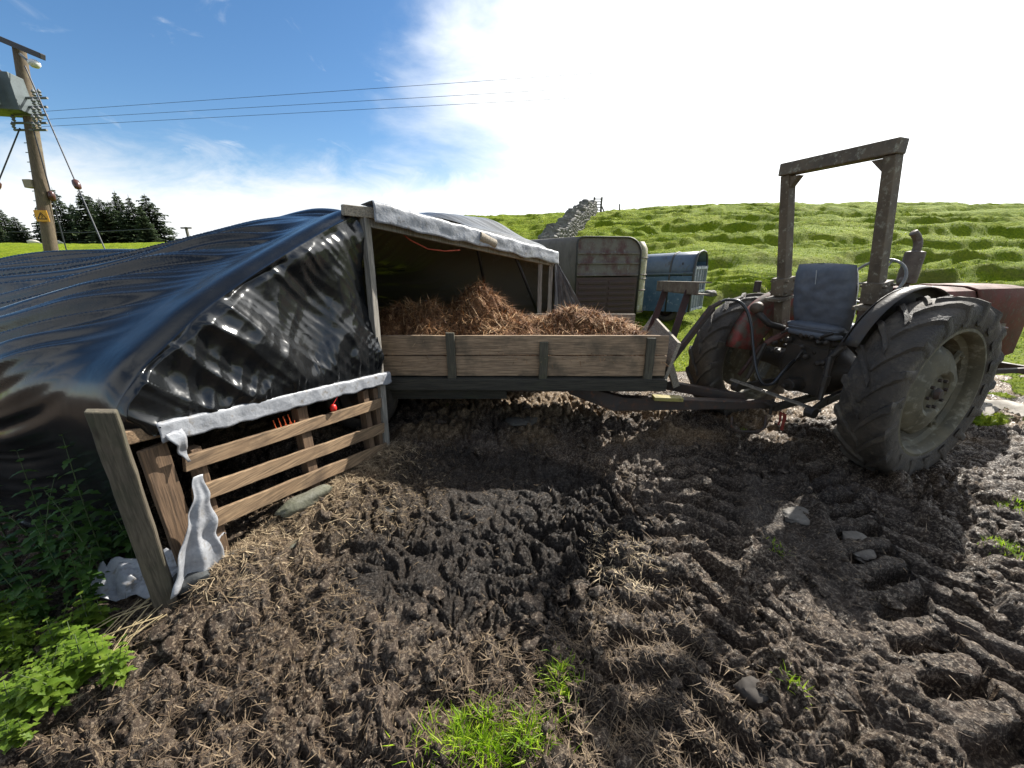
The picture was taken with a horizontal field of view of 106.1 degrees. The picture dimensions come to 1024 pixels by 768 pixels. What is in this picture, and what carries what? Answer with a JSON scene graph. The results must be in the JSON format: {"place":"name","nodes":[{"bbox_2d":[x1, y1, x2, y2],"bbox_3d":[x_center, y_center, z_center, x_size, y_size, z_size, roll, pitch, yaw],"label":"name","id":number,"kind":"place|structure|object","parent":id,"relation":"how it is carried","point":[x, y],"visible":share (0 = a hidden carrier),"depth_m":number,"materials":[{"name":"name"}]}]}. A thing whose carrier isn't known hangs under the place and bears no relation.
{"place":"outdoors","nodes":[
{"label":"outdoors","id":0,"kind":"place"},
{"bbox_2d":[26,240,40,242],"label":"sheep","id":1,"kind":"object","parent":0,"point":[32,241],"visible":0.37,"depth_m":51.47},
{"bbox_2d":[0,366,1023,767],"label":"ground","id":2,"kind":"structure","parent":0,"point":[460,550],"depth_m":1.94,"materials":[{"name":"brown soil"}]},
{"bbox_2d":[0,681,8,693],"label":"leafy weed","id":3,"kind":"object","parent":2,"relation":"on","point":[5,682],"visible":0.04,"depth_m":1.42,"materials":[{"name":"green plant"}]},
{"bbox_2d":[0,535,11,580],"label":"nettle","id":4,"kind":"object","parent":2,"relation":"on","point":[1,570],"visible":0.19,"depth_m":1.85,"materials":[{"name":"green plant"}]},
{"bbox_2d":[0,485,21,558],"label":"nettle","id":5,"kind":"object","parent":2,"relation":"on","point":[5,526],"visible":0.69,"depth_m":2.05,"materials":[{"name":"green plant"}]},
{"bbox_2d":[0,590,22,621],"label":"leafy weed","id":6,"kind":"object","parent":2,"relation":"on","point":[4,606],"visible":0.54,"depth_m":1.68,"materials":[{"name":"green plant"}]},
{"bbox_2d":[0,629,35,674],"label":"leafy weed","id":7,"kind":"object","parent":2,"relation":"on","point":[12,655],"visible":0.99,"depth_m":1.54,"materials":[{"name":"green plant"}]},
{"bbox_2d":[0,612,37,644],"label":"leafy weed","id":8,"kind":"object","parent":2,"relation":"on","point":[6,625],"visible":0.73,"depth_m":1.56,"materials":[{"name":"green plant"}]},
{"bbox_2d":[0,713,38,754],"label":"leafy weed","id":9,"kind":"object","parent":2,"relation":"on","point":[11,734],"visible":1,"depth_m":1.31,"materials":[{"name":"green plant"}]},
{"bbox_2d":[0,674,38,728],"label":"leafy weed","id":10,"kind":"object","parent":2,"relation":"on","point":[7,701],"visible":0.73,"depth_m":1.35,"materials":[{"name":"green plant"}]},
{"bbox_2d":[6,651,33,691],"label":"leafy weed","id":11,"kind":"object","parent":2,"relation":"on","point":[13,679],"visible":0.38,"depth_m":1.46,"materials":[{"name":"green plant"}]},
{"bbox_2d":[6,590,35,629],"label":"leafy weed","id":12,"kind":"object","parent":2,"relation":"on","point":[24,619],"visible":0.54,"depth_m":1.66,"materials":[{"name":"green plant"}]},
{"bbox_2d":[18,619,39,648],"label":"leafy weed","id":13,"kind":"object","parent":2,"relation":"on","point":[32,640],"visible":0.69,"depth_m":1.60,"materials":[{"name":"green plant"}]},
{"bbox_2d":[0,547,58,613],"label":"nettle","id":14,"kind":"object","parent":2,"relation":"on","point":[17,585],"visible":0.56,"depth_m":1.68,"materials":[{"name":"green plant"}]},
{"bbox_2d":[0,559,62,627],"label":"nettle","id":15,"kind":"object","parent":2,"relation":"on","point":[42,613],"visible":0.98,"depth_m":1.66,"materials":[{"name":"green plant"}]},
{"bbox_2d":[12,666,62,721],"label":"leafy weed","id":16,"kind":"object","parent":2,"relation":"on","point":[35,706],"visible":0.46,"depth_m":1.36,"materials":[{"name":"green plant"}]},
{"bbox_2d":[0,473,79,586],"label":"nettle","id":17,"kind":"object","parent":2,"relation":"on","point":[29,541],"visible":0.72,"depth_m":1.84,"materials":[{"name":"green plant"}]},
{"bbox_2d":[10,449,70,558],"bbox_3d":[-2.346,0.629,1.907,0.156,0.676,0.132,6,19,17],"label":"nettle","id":18,"kind":"object","parent":2,"relation":"on","point":[36,496],"visible":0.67,"depth_m":1.89,"materials":[{"name":"green plant"}]},
{"bbox_2d":[24,579,56,619],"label":"leafy weed","id":19,"kind":"object","parent":2,"relation":"on","point":[43,599],"visible":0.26,"depth_m":1.72,"materials":[{"name":"green plant"}]},
{"bbox_2d":[30,646,57,672],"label":"leafy weed","id":20,"kind":"object","parent":2,"relation":"on","point":[41,662],"visible":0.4,"depth_m":1.51,"materials":[{"name":"green plant"}]},
{"bbox_2d":[11,662,77,719],"bbox_3d":[-1.682,1.080,1.408,0.130,0.249,0.151,-8,20,-23],"label":"leafy weed","id":21,"kind":"object","parent":2,"relation":"on","point":[48,691],"visible":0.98,"depth_m":1.39,"materials":[{"name":"green plant"}]},
{"bbox_2d":[25,512,77,602],"bbox_3d":[-2.083,0.795,1.752,0.114,0.493,0.096,4,18,11],"label":"nettle","id":22,"kind":"object","parent":2,"relation":"on","point":[56,563],"visible":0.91,"depth_m":1.75,"materials":[{"name":"green plant"}]},
{"bbox_2d":[28,641,74,714],"bbox_3d":[-1.739,1.102,1.424,0.132,0.254,0.154,7,19,21],"label":"leafy weed","id":23,"kind":"object","parent":2,"relation":"on","point":[53,655],"visible":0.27,"depth_m":1.44,"materials":[{"name":"green plant"}]},
{"bbox_2d":[34,616,83,658],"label":"leafy weed","id":24,"kind":"object","parent":2,"relation":"on","point":[51,637],"visible":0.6,"depth_m":1.58,"materials":[{"name":"green plant"}]},
{"bbox_2d":[44,600,81,646],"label":"leafy weed","id":25,"kind":"object","parent":2,"relation":"on","point":[63,616],"visible":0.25,"depth_m":1.65,"materials":[{"name":"green plant"}]},
{"bbox_2d":[55,639,81,671],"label":"leafy weed","id":26,"kind":"object","parent":2,"relation":"on","point":[65,651],"visible":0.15,"depth_m":1.51,"materials":[{"name":"green plant"}]},
{"bbox_2d":[53,496,90,543],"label":"nettle","id":27,"kind":"object","parent":2,"relation":"on","point":[70,528],"visible":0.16,"depth_m":2.14,"materials":[{"name":"green plant"}]},
{"bbox_2d":[36,486,111,580],"bbox_3d":[-2.064,0.757,1.828,0.227,0.568,0.170,9,20,26],"label":"nettle","id":28,"kind":"object","parent":2,"relation":"on","point":[82,548],"visible":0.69,"depth_m":1.81,"materials":[{"name":"green plant"}]},
{"bbox_2d":[63,541,104,605],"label":"nettle","id":29,"kind":"object","parent":2,"relation":"on","point":[85,580],"visible":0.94,"depth_m":1.77,"materials":[{"name":"green plant"}]},
{"bbox_2d":[57,616,114,654],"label":"leafy weed","id":30,"kind":"object","parent":2,"relation":"on","point":[84,634],"visible":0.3,"depth_m":1.57,"materials":[{"name":"green plant"}]},
{"bbox_2d":[57,434,119,565],"bbox_3d":[-2.118,0.616,1.907,0.156,0.796,0.184,15,23,38],"label":"nettle","id":31,"kind":"object","parent":2,"relation":"on","point":[105,539],"visible":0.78,"depth_m":1.91,"materials":[{"name":"green plant"}]},
{"bbox_2d":[60,484,120,562],"bbox_3d":[-2.163,0.712,2.038,0.169,0.537,0.241,9,20,24],"label":"nettle","id":32,"kind":"object","parent":2,"relation":"on","point":[103,529],"visible":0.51,"depth_m":2.04,"materials":[{"name":"green plant"}]},
{"bbox_2d":[82,633,100,647],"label":"leafy weed","id":33,"kind":"object","parent":2,"relation":"on","point":[92,642],"visible":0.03,"depth_m":1.58,"materials":[{"name":"green plant"}]},
{"bbox_2d":[64,628,125,693],"bbox_3d":[-1.650,1.067,1.493,0.183,0.228,0.148,0,18,-1],"label":"leafy weed","id":34,"kind":"object","parent":2,"relation":"on","point":[86,661],"visible":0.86,"depth_m":1.49,"materials":[{"name":"green plant"}]},
{"bbox_2d":[72,591,119,634],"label":"leafy weed","id":35,"kind":"object","parent":2,"relation":"on","point":[87,613],"visible":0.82,"depth_m":1.70,"materials":[{"name":"green plant"}]},
{"bbox_2d":[88,634,113,656],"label":"leafy weed","id":36,"kind":"object","parent":2,"relation":"on","point":[105,644],"visible":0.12,"depth_m":1.58,"materials":[{"name":"green plant"}]},
{"bbox_2d":[96,634,137,689],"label":"leafy weed","id":37,"kind":"object","parent":2,"relation":"on","point":[114,670],"visible":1,"depth_m":1.49,"materials":[{"name":"green plant"}]},
{"bbox_2d":[104,503,135,558],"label":"nettle","id":38,"kind":"object","parent":2,"relation":"on","point":[128,550],"visible":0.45,"depth_m":1.98,"materials":[{"name":"green plant"}]},
{"bbox_2d":[86,597,166,650],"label":"dry stalks","id":39,"kind":"object","parent":2,"relation":"on","point":[136,622],"visible":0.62,"depth_m":1.72,"materials":[{"name":"beige plant"}]},
{"bbox_2d":[84,409,178,610],"bbox_3d":[-1.622,0.636,1.686,0.104,1.151,0.093,-13,22,-35],"label":"fence post","id":40,"kind":"object","parent":2,"relation":"on","point":[106,426],"visible":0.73,"depth_m":1.62,"materials":[{"name":"brown wood"}]},
{"bbox_2d":[125,371,391,461],"bbox_3d":[-1.345,0.099,2.393,0.110,0.315,1.807,6,19,18],"label":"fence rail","id":41,"kind":"object","parent":40,"relation":"attached to","point":[177,431],"visible":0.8,"depth_m":2.04,"materials":[{"name":"white plastic"}]},
{"bbox_2d":[91,474,225,601],"bbox_3d":[-1.731,0.751,1.805,0.586,0.605,0.292,-8,20,-23],"label":"plastic sheet","id":42,"kind":"object","parent":2,"relation":"on","point":[202,549],"visible":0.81,"depth_m":1.87,"materials":[{"name":"white plastic"}]},
{"bbox_2d":[136,442,188,566],"bbox_3d":[-1.602,0.660,1.844,0.030,0.807,0.118,6,19,18],"label":"plank","id":43,"kind":"object","parent":2,"relation":"on","point":[160,473],"visible":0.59,"depth_m":1.78,"materials":[{"name":"brown wood"}]},
{"bbox_2d":[172,570,211,595],"bbox_3d":[-1.579,0.967,1.899,0.153,0.101,0.109,-17,24,-41],"label":"stone","id":44,"kind":"object","parent":2,"relation":"on","point":[192,578],"visible":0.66,"depth_m":1.86,"materials":[{"name":"grey stone"}]},
{"bbox_2d":[182,387,386,551],"bbox_3d":[-1.353,0.538,2.602,0.095,0.871,1.457,6,19,18],"label":"pallet","id":45,"kind":"object","parent":2,"relation":"on","point":[308,452],"visible":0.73,"depth_m":2.39,"materials":[{"name":"brown wood"}]},
{"bbox_2d":[273,414,294,427],"bbox_3d":[-1.382,0.244,2.342,0.026,0.112,0.153,7,19,21],"label":"twine","id":46,"kind":"object","parent":45,"relation":"hanging from","point":[284,421],"visible":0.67,"depth_m":2.33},
{"bbox_2d":[330,397,337,411],"bbox_3d":[-1.208,0.118,2.705,0.045,0.103,0.171,8,20,24],"label":"tag","id":47,"kind":"object","parent":45,"relation":"hanging from","point":[333,407],"visible":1,"depth_m":2.65,"materials":[{"name":"red plastic"}]},
{"bbox_2d":[0,200,580,549],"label":"sheeted shelter","id":48,"kind":"object","parent":2,"relation":"on","point":[146,339],"visible":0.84,"depth_m":2.20,"materials":[{"name":"black plastic"}]},
{"bbox_2d":[289,540,296,548],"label":"stone","id":49,"kind":"object","parent":2,"relation":"on","point":[293,545],"visible":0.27,"depth_m":2.19,"materials":[{"name":"grey stone"}]},
{"bbox_2d":[273,484,332,517],"bbox_3d":[-1.320,0.743,2.450,0.108,0.101,0.375,10,20,27],"label":"stone","id":50,"kind":"object","parent":2,"relation":"on","point":[297,503],"visible":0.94,"depth_m":2.40,"materials":[{"name":"grey stone"}]},
{"bbox_2d":[175,439,434,621],"bbox_3d":[-1.098,0.794,2.561,0.729,0.231,1.824,6,19,18],"label":"pallet straw","id":51,"kind":"object","parent":2,"relation":"on","point":[251,542],"visible":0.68,"depth_m":2.25,"materials":[{"name":"beige plant"}]},
{"bbox_2d":[378,504,393,517],"bbox_3d":[-0.818,0.852,2.580,0.210,0.053,0.169,-7,19,-20],"label":"stone","id":52,"kind":"object","parent":2,"relation":"on","point":[389,509],"visible":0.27,"depth_m":2.56,"materials":[{"name":"grey stone"}]},
{"bbox_2d":[384,686,587,767],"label":"grass patch","id":53,"kind":"object","parent":2,"relation":"on","point":[492,742],"visible":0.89,"depth_m":1.32,"materials":[{"name":"green plant"}]},
{"bbox_2d":[0,379,1021,767],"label":"straw litter","id":54,"kind":"object","parent":2,"relation":"on","point":[506,715],"visible":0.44,"depth_m":1.49,"materials":[{"name":"beige plant"}]},
{"bbox_2d":[505,416,537,425],"bbox_3d":[0.096,0.370,3.885,0.336,0.055,0.219,0,18,0],"label":"stone","id":55,"kind":"object","parent":2,"relation":"on","point":[516,421],"visible":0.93,"depth_m":3.83,"materials":[{"name":"grey stone"}]},
{"bbox_2d":[88,393,1023,767],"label":"mud clods","id":56,"kind":"object","parent":2,"relation":"on","point":[528,601],"visible":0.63,"depth_m":1.66,"materials":[{"name":"mud"}]},
{"bbox_2d":[535,649,584,738],"bbox_3d":[0.201,1.178,1.507,0.241,0.170,0.298,0,18,0],"label":"grass patch","id":57,"kind":"object","parent":2,"relation":"on","point":[561,686],"visible":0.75,"depth_m":1.50,"materials":[{"name":"green plant"}]},
{"bbox_2d":[325,281,798,432],"bbox_3d":[0.491,-0.339,3.971,4.563,1.411,1.501,0,18,0],"label":"farm trailer","id":58,"kind":"object","parent":2,"relation":"on","point":[436,373],"visible":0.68,"depth_m":3.40,"materials":[{"name":"wood"}]},
{"bbox_2d":[378,276,671,368],"bbox_3d":[-0.179,-0.685,3.925,3.386,0.852,1.557,0,18,0],"label":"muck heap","id":59,"kind":"object","parent":58,"relation":"in","point":[477,309],"visible":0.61,"depth_m":3.63,"materials":[{"name":"plant"}]},
{"bbox_2d":[733,676,767,708],"bbox_3d":[0.927,1.187,1.486,0.119,0.069,0.094,-6,19,-18],"label":"stone","id":60,"kind":"object","parent":2,"relation":"on","point":[746,689],"visible":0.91,"depth_m":1.46,"materials":[{"name":"grey stone"}]},
{"bbox_2d":[766,536,784,558],"bbox_3d":[1.499,0.941,2.188,0.152,0.090,0.156,0,18,0],"label":"grass patch","id":61,"kind":"object","parent":2,"relation":"on","point":[776,546],"visible":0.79,"depth_m":2.20,"materials":[{"name":"green plant"}]},
{"bbox_2d":[781,506,809,525],"bbox_3d":[1.877,0.854,2.479,0.265,0.052,0.188,0,18,0],"label":"stone","id":62,"kind":"object","parent":2,"relation":"on","point":[794,514],"visible":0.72,"depth_m":2.46,"materials":[{"name":"grey stone"}]},
{"bbox_2d":[779,660,813,708],"bbox_3d":[1.087,1.162,1.496,0.158,0.102,0.143,-16,24,-41],"label":"grass patch","id":63,"kind":"object","parent":2,"relation":"on","point":[798,680],"visible":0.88,"depth_m":1.48,"materials":[{"name":"green plant"}]},
{"bbox_2d":[685,137,1023,475],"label":"tractor","id":64,"kind":"object","parent":2,"relation":"on","point":[903,372],"visible":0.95,"depth_m":2.96,"materials":[{"name":"rubber"}]},
{"bbox_2d":[840,531,876,563],"bbox_3d":[2.043,0.950,2.279,0.137,0.052,0.332,9,20,25],"label":"stone","id":65,"kind":"object","parent":2,"relation":"on","point":[865,556],"visible":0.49,"depth_m":2.19,"materials":[{"name":"grey stone"}]},
{"bbox_2d":[977,536,1023,559],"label":"grass patch","id":66,"kind":"object","parent":2,"relation":"on","point":[1008,544],"visible":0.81,"depth_m":2.20,"materials":[{"name":"green plant"}]},
{"bbox_2d":[996,494,1023,513],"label":"grass patch","id":67,"kind":"object","parent":2,"relation":"on","point":[1006,504],"visible":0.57,"depth_m":2.53,"materials":[{"name":"green plant"}]},
{"bbox_2d":[0,201,1023,425],"bbox_3d":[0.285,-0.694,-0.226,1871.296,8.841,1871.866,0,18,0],"label":"hill","id":68,"kind":"structure","parent":0,"point":[989,217],"depth_m":16.66,"materials":[{"name":"green plant"}]},
{"bbox_2d":[0,225,10,242],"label":"conifer","id":69,"kind":"object","parent":68,"relation":"on","point":[1,232],"visible":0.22,"depth_m":58.38,"materials":[{"name":"green plant"}]},
{"bbox_2d":[0,210,14,237],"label":"conifer","id":70,"kind":"object","parent":68,"relation":"on","point":[4,221],"visible":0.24,"depth_m":61.69,"materials":[{"name":"green plant"}]},
{"bbox_2d":[0,217,39,242],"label":"conifer","id":71,"kind":"object","parent":68,"relation":"on","point":[18,237],"visible":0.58,"depth_m":55.76,"materials":[{"name":"green plant"}]},
{"bbox_2d":[0,36,58,250],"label":"utility pole","id":72,"kind":"object","parent":68,"relation":"on","point":[19,98],"visible":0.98,"depth_m":10.47,"materials":[{"name":"brown wood"}]},
{"bbox_2d":[0,128,20,188],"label":"stay wire","id":73,"kind":"object","parent":72,"relation":"attached to","point":[10,151],"visible":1,"depth_m":10.61,"materials":[{"name":"grey metal"}]},
{"bbox_2d":[32,128,66,249],"bbox_3d":[-13.326,-5.439,11.145,0.440,3.368,0.170,1,18,3],"label":"stay wire","id":74,"kind":"object","parent":72,"relation":"attached to","point":[51,195],"visible":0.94,"depth_m":11.09,"materials":[{"name":"grey metal"}]},
{"bbox_2d":[24,66,104,248],"bbox_3d":[-11.500,-5.048,10.275,3.142,6.402,0.170,12,22,33],"label":"stay wire","id":75,"kind":"object","parent":72,"relation":"attached to","point":[76,184],"visible":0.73,"depth_m":10.22,"materials":[{"name":"grey metal"}]},
{"bbox_2d":[41,74,1016,126],"bbox_3d":[4.183,-6.964,9.182,34.646,0.683,0.009,1,18,4],"label":"power line","id":76,"kind":"object","parent":72,"relation":"attached to","point":[544,99],"visible":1,"depth_m":9.45,"materials":[{"name":"metal"}]},
{"bbox_2d":[41,43,1023,111],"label":"power line","id":77,"kind":"object","parent":72,"relation":"attached to","point":[549,76],"visible":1,"depth_m":9.23,"materials":[{"name":"metal"}]},
{"bbox_2d":[41,62,1023,119],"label":"power line","id":78,"kind":"object","parent":72,"relation":"attached to","point":[545,90],"visible":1,"depth_m":9.33,"materials":[{"name":"metal"}]},
{"bbox_2d":[30,204,41,242],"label":"conifer","id":79,"kind":"object","parent":68,"relation":"on","point":[38,235],"visible":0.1,"depth_m":59.36,"materials":[{"name":"green plant"}]},
{"bbox_2d":[39,216,74,243],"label":"conifer","id":80,"kind":"object","parent":68,"relation":"on","point":[67,240],"visible":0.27,"depth_m":54.24,"materials":[{"name":"green plant"}]},
{"bbox_2d":[51,187,81,241],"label":"conifer","id":81,"kind":"object","parent":68,"relation":"on","point":[64,220],"visible":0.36,"depth_m":57.45,"materials":[{"name":"green plant"}]},
{"bbox_2d":[66,204,83,239],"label":"conifer","id":82,"kind":"object","parent":68,"relation":"on","point":[71,206],"visible":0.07,"depth_m":61.34,"materials":[{"name":"green plant"}]},
{"bbox_2d":[60,191,122,243],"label":"conifer","id":83,"kind":"object","parent":68,"relation":"on","point":[80,204],"visible":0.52,"depth_m":54.84,"materials":[{"name":"green plant"}]},
{"bbox_2d":[81,195,101,233],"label":"conifer","id":84,"kind":"object","parent":68,"relation":"on","point":[91,200],"visible":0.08,"depth_m":58.84,"materials":[{"name":"green plant"}]},
{"bbox_2d":[79,197,133,243],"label":"conifer","id":85,"kind":"object","parent":68,"relation":"on","point":[110,225],"visible":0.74,"depth_m":53.32,"materials":[{"name":"green plant"}]},
{"bbox_2d":[99,200,127,236],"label":"conifer","id":86,"kind":"object","parent":68,"relation":"on","point":[115,211],"visible":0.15,"depth_m":57.38,"materials":[{"name":"green plant"}]},
{"bbox_2d":[111,191,129,227],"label":"conifer","id":87,"kind":"object","parent":68,"relation":"on","point":[115,202],"visible":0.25,"depth_m":60.89,"materials":[{"name":"green plant"}]},
{"bbox_2d":[116,197,156,242],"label":"conifer","id":88,"kind":"object","parent":68,"relation":"on","point":[131,213],"visible":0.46,"depth_m":55.00,"materials":[{"name":"green plant"}]},
{"bbox_2d":[131,206,164,242],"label":"conifer","id":89,"kind":"object","parent":68,"relation":"on","point":[145,236],"visible":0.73,"depth_m":53.68,"materials":[{"name":"green plant"}]},
{"bbox_2d":[124,194,178,241],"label":"conifer","id":90,"kind":"object","parent":68,"relation":"on","point":[158,226],"visible":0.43,"depth_m":59.58,"materials":[{"name":"green plant"}]},
{"bbox_2d":[180,227,191,236],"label":"distant pole","id":91,"kind":"object","parent":68,"relation":"on","point":[187,231],"visible":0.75,"depth_m":55.73,"materials":[{"name":"grey wood"}]},
{"bbox_2d":[20,229,149,232],"bbox_3d":[-31.195,-11.110,27.931,10.227,0.308,0.054,0,18,0],"label":"power line","id":92,"kind":"object","parent":91,"relation":"attached to","point":[88,232],"visible":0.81,"depth_m":27.94,"materials":[{"name":"metal"}]},
{"bbox_2d":[538,199,597,238],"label":"drystone wall","id":93,"kind":"structure","parent":68,"relation":"on","point":[571,222],"depth_m":18.21,"materials":[{"name":"stone"}]},
{"bbox_2d":[531,236,647,313],"bbox_3d":[0.976,-2.220,8.473,3.715,1.824,1.828,10,20,27],"label":"horse trailer","id":94,"kind":"object","parent":68,"relation":"on","point":[609,273],"visible":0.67,"depth_m":7.45,"materials":[{"name":"metal"}]},
{"bbox_2d":[593,197,604,211],"bbox_3d":[6.887,-14.035,30.349,0.996,1.257,0.140,0,18,0],"label":"ladder stile","id":95,"kind":"object","parent":68,"relation":"on","point":[601,207],"visible":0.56,"depth_m":30.28,"materials":[{"name":"grey wood"}]},
{"bbox_2d":[642,250,707,321],"bbox_3d":[3.364,-2.245,8.784,1.750,1.524,0.821,16,24,40],"label":"livestock trailer","id":96,"kind":"object","parent":68,"relation":"on","point":[685,266],"visible":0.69,"depth_m":8.31,"materials":[{"name":"blue paint"}]},
{"bbox_2d":[704,290,716,296],"bbox_3d":[5.458,-2.485,10.622,0.364,0.217,0.349,0,18,0],"label":"stone","id":97,"kind":"object","parent":68,"relation":"on","point":[712,293],"visible":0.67,"depth_m":10.50,"materials":[{"name":"grey stone"}]},
{"bbox_2d":[0,0,1023,239],"label":"sky","id":98,"kind":"structure","parent":0,"point":[965,134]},
{"bbox_2d":[981,399,1023,415],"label":"concrete path","id":99,"kind":"structure","parent":0,"point":[991,407],"depth_m":4.23,"materials":[{"name":"grey concrete"}]}
]}

